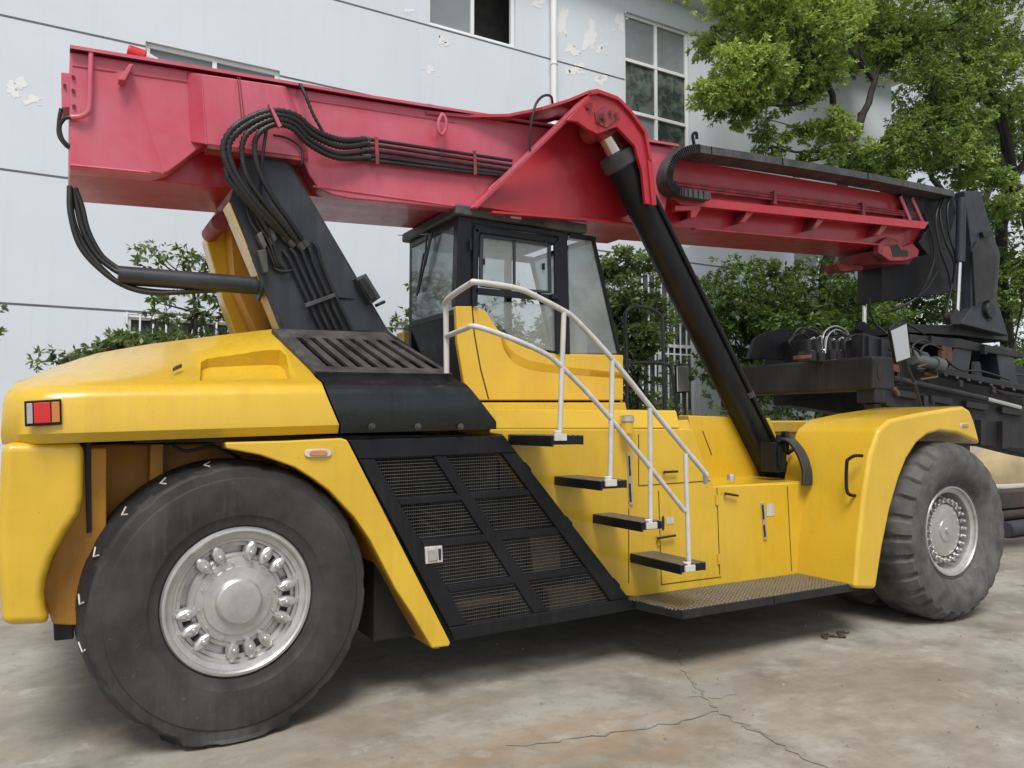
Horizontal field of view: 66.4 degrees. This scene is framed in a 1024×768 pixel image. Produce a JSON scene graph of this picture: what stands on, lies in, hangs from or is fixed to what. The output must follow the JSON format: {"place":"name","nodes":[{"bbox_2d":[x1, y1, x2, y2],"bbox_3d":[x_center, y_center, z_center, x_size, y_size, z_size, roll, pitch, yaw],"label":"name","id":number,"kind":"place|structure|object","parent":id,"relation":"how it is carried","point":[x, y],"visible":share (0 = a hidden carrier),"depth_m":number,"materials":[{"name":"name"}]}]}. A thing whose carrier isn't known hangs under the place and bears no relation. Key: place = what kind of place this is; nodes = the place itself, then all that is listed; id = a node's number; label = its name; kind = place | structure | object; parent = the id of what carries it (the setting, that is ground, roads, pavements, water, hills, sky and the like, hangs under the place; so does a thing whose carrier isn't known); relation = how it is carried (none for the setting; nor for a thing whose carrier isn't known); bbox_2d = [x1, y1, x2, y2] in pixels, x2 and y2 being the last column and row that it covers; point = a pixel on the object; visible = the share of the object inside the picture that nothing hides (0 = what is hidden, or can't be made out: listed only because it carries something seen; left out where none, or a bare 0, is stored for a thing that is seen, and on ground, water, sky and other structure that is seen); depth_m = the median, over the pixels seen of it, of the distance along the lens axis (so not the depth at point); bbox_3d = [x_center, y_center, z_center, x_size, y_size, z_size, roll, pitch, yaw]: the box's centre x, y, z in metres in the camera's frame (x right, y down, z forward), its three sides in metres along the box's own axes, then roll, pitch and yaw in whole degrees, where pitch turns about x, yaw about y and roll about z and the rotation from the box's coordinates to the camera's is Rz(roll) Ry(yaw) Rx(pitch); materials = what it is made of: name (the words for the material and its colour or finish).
{"place":"outdoors","nodes":[
{"label":"outdoors","id":0,"kind":"place"},
{"bbox_2d":[0,0,918,468],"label":"office building","id":1,"kind":"structure","parent":0,"point":[58,292],"depth_m":12.57,"materials":[{"name":"white paint"}]},
{"bbox_2d":[127,315,226,337],"bbox_3d":[-4.587,-0.170,11.327,1.840,1.550,0.074,2,-3,-30],"label":"window","id":2,"kind":"structure","parent":1,"relation":"in","point":[131,322],"depth_m":11.11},
{"bbox_2d":[145,43,278,78],"bbox_3d":[-4.430,-3.791,11.596,1.880,2.110,0.078,2,-3,-30],"label":"window","id":3,"kind":"structure","parent":1,"relation":"in","point":[163,53],"depth_m":11.56,"materials":[{"name":"white glass"}]},
{"bbox_2d":[428,0,513,46],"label":"window","id":4,"kind":"structure","parent":1,"relation":"in","point":[455,15],"depth_m":13.75,"materials":[{"name":"glass"}]},
{"bbox_2d":[624,13,688,247],"bbox_3d":[2.923,-5.107,15.912,1.700,4.570,0.078,2,-3,-30],"label":"window","id":5,"kind":"structure","parent":1,"relation":"in","point":[655,57],"depth_m":15.98,"materials":[{"name":"grey glass"}]},
{"bbox_2d":[626,273,694,417],"bbox_3d":[2.966,-0.601,15.712,1.800,3.250,0.078,2,-3,-30],"label":"window","id":6,"kind":"structure","parent":1,"relation":"in","point":[645,277],"depth_m":15.89,"materials":[{"name":"white glass"}]},
{"bbox_2d":[794,253,846,281],"bbox_3d":[7.166,-3.401,18.280,1.900,2.000,0.078,2,-3,-30],"label":"window","id":7,"kind":"structure","parent":1,"relation":"in","point":[796,256],"depth_m":18.08,"materials":[{"name":"grey glass"}]},
{"bbox_2d":[0,446,1023,767],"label":"ground","id":8,"kind":"structure","parent":0,"point":[414,702],"depth_m":4.93,"materials":[{"name":"concrete"}]},
{"bbox_2d":[0,303,9,335],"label":"garden shrub","id":9,"kind":"object","parent":8,"relation":"on","point":[3,308],"visible":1,"depth_m":6.72,"materials":[{"name":"green plant"}]},
{"bbox_2d":[25,323,207,373],"bbox_3d":[-4.102,0.763,8.272,1.853,2.808,1.383,2,-3,-30],"label":"garden shrub","id":10,"kind":"object","parent":8,"relation":"on","point":[119,339],"visible":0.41,"depth_m":8.11,"materials":[{"name":"green plant"}]},
{"bbox_2d":[125,240,228,340],"bbox_3d":[-3.586,0.249,8.832,1.148,3.881,1.332,-3,-4,44],"label":"garden shrub","id":11,"kind":"object","parent":8,"relation":"on","point":[195,319],"visible":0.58,"depth_m":8.94,"materials":[{"name":"green plant"}]},
{"bbox_2d":[387,279,616,352],"bbox_3d":[-0.178,0.330,11.653,3.523,4.031,2.880,1,-3,-11],"label":"glossy shrub","id":12,"kind":"object","parent":8,"relation":"on","point":[535,334],"visible":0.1,"depth_m":11.63,"materials":[{"name":"green plant"}]},
{"bbox_2d":[0,45,1023,746],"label":"reach stacker","id":13,"kind":"object","parent":8,"relation":"on","point":[278,497],"visible":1,"depth_m":5.61,"materials":[{"name":"yellow paint"}]},
{"bbox_2d":[347,435,635,639],"bbox_3d":[-0.038,0.988,5.181,2.177,1.295,0.065,2,-3,-30],"label":"mesh door","id":14,"kind":"structure","parent":13,"relation":"in","point":[423,554],"depth_m":5.09,"materials":[{"name":"black paint"}]},
{"bbox_2d":[13,585,1023,767],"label":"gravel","id":15,"kind":"structure","parent":8,"relation":"on","point":[847,745],"depth_m":4.94,"materials":[{"name":"grey gravel"}]},
{"bbox_2d":[521,710,719,745],"bbox_3d":[0.627,1.960,4.439,1.386,0.001,0.103,1,-3,-22],"label":"ground crack","id":16,"kind":"object","parent":8,"relation":"on","point":[679,722],"visible":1,"depth_m":4.44,"materials":[{"name":"grey concrete"}]},
{"bbox_2d":[599,244,692,414],"bbox_3d":[1.819,0.038,12.441,2.098,4.668,1.686,2,-3,-30],"label":"glossy shrub","id":17,"kind":"object","parent":8,"relation":"on","point":[641,333],"visible":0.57,"depth_m":12.26,"materials":[{"name":"green plant"}]},
{"bbox_2d":[687,686,735,698],"bbox_3d":[1.287,1.993,5.070,0.329,0.001,0.256,0,-3,7],"label":"ground patch","id":18,"kind":"object","parent":8,"relation":"on","point":[715,692],"visible":1,"depth_m":5.05,"materials":[{"name":"grey concrete"}]},
{"bbox_2d":[676,643,829,767],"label":"ground crack","id":19,"kind":"object","parent":8,"relation":"on","point":[749,727],"visible":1,"depth_m":4.50,"materials":[{"name":"grey concrete"}]},
{"bbox_2d":[669,252,838,420],"bbox_3d":[4.228,0.018,14.663,3.083,4.946,2.828,2,-3,-30],"label":"round tree","id":20,"kind":"object","parent":8,"relation":"on","point":[752,309],"visible":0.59,"depth_m":14.19,"materials":[{"name":"green plant"}]},
{"bbox_2d":[668,0,955,416],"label":"camphor tree","id":21,"kind":"object","parent":8,"relation":"on","point":[784,61],"visible":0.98,"depth_m":14.66,"materials":[{"name":"green plant"}]},
{"bbox_2d":[732,255,912,420],"bbox_3d":[6.276,-0.081,15.822,3.500,5.269,3.434,-1,-3,19],"label":"round tree","id":22,"kind":"object","parent":8,"relation":"on","point":[847,297],"visible":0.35,"depth_m":15.47,"materials":[{"name":"green plant"}]},
{"bbox_2d":[834,282,960,327],"bbox_3d":[9.310,-0.565,17.906,4.360,6.447,4.662,-1,-3,23],"label":"round tree","id":23,"kind":"object","parent":8,"relation":"on","point":[916,309],"visible":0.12,"depth_m":17.97,"materials":[{"name":"green plant"}]},
{"bbox_2d":[875,0,1023,366],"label":"camphor tree","id":24,"kind":"object","parent":8,"relation":"on","point":[976,78],"visible":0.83,"depth_m":16.57,"materials":[{"name":"green plant"}]},
{"bbox_2d":[881,2,1023,450],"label":"background tree","id":25,"kind":"object","parent":8,"relation":"on","point":[986,142],"visible":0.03,"depth_m":23.48,"materials":[{"name":"green plant"}]},
{"bbox_2d":[973,448,1023,483],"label":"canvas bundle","id":26,"kind":"object","parent":8,"relation":"on","point":[1002,468],"visible":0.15,"depth_m":16.01,"materials":[{"name":"beige fabric"}]},
{"bbox_2d":[996,483,1023,488],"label":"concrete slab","id":27,"kind":"structure","parent":8,"relation":"on","point":[1006,486],"depth_m":15.57,"materials":[{"name":"white concrete"}]},
{"bbox_2d":[1003,519,1023,537],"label":"steel pipe","id":28,"kind":"object","parent":8,"relation":"on","point":[1013,528],"visible":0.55,"depth_m":11.86,"materials":[{"name":"grey metal"}]},
{"bbox_2d":[821,630,849,639],"bbox_3d":[2.653,2.052,6.388,0.337,0.024,0.158,2,-3,-30],"label":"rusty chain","id":29,"kind":"object","parent":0,"point":[839,632],"visible":1,"depth_m":6.38,"materials":[{"name":"metal"}]},
{"bbox_2d":[840,0,1023,346],"label":"sky","id":30,"kind":"structure","parent":0,"point":[918,174],"materials":[{"name":"white"}]},
{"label":"steel pipe","id":31,"kind":"object","parent":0,"visible":0},
{"bbox_2d":[1002,507,1023,519],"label":"steel pipe","id":32,"kind":"object","parent":31,"relation":"on","point":[1013,513],"depth_m":12.16,"materials":[{"name":"metal"}]},
{"bbox_2d":[998,487,1023,508],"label":"steel beam","id":33,"kind":"structure","parent":32,"relation":"on","point":[1011,497],"depth_m":12.17,"materials":[{"name":"metal"}]}
]}

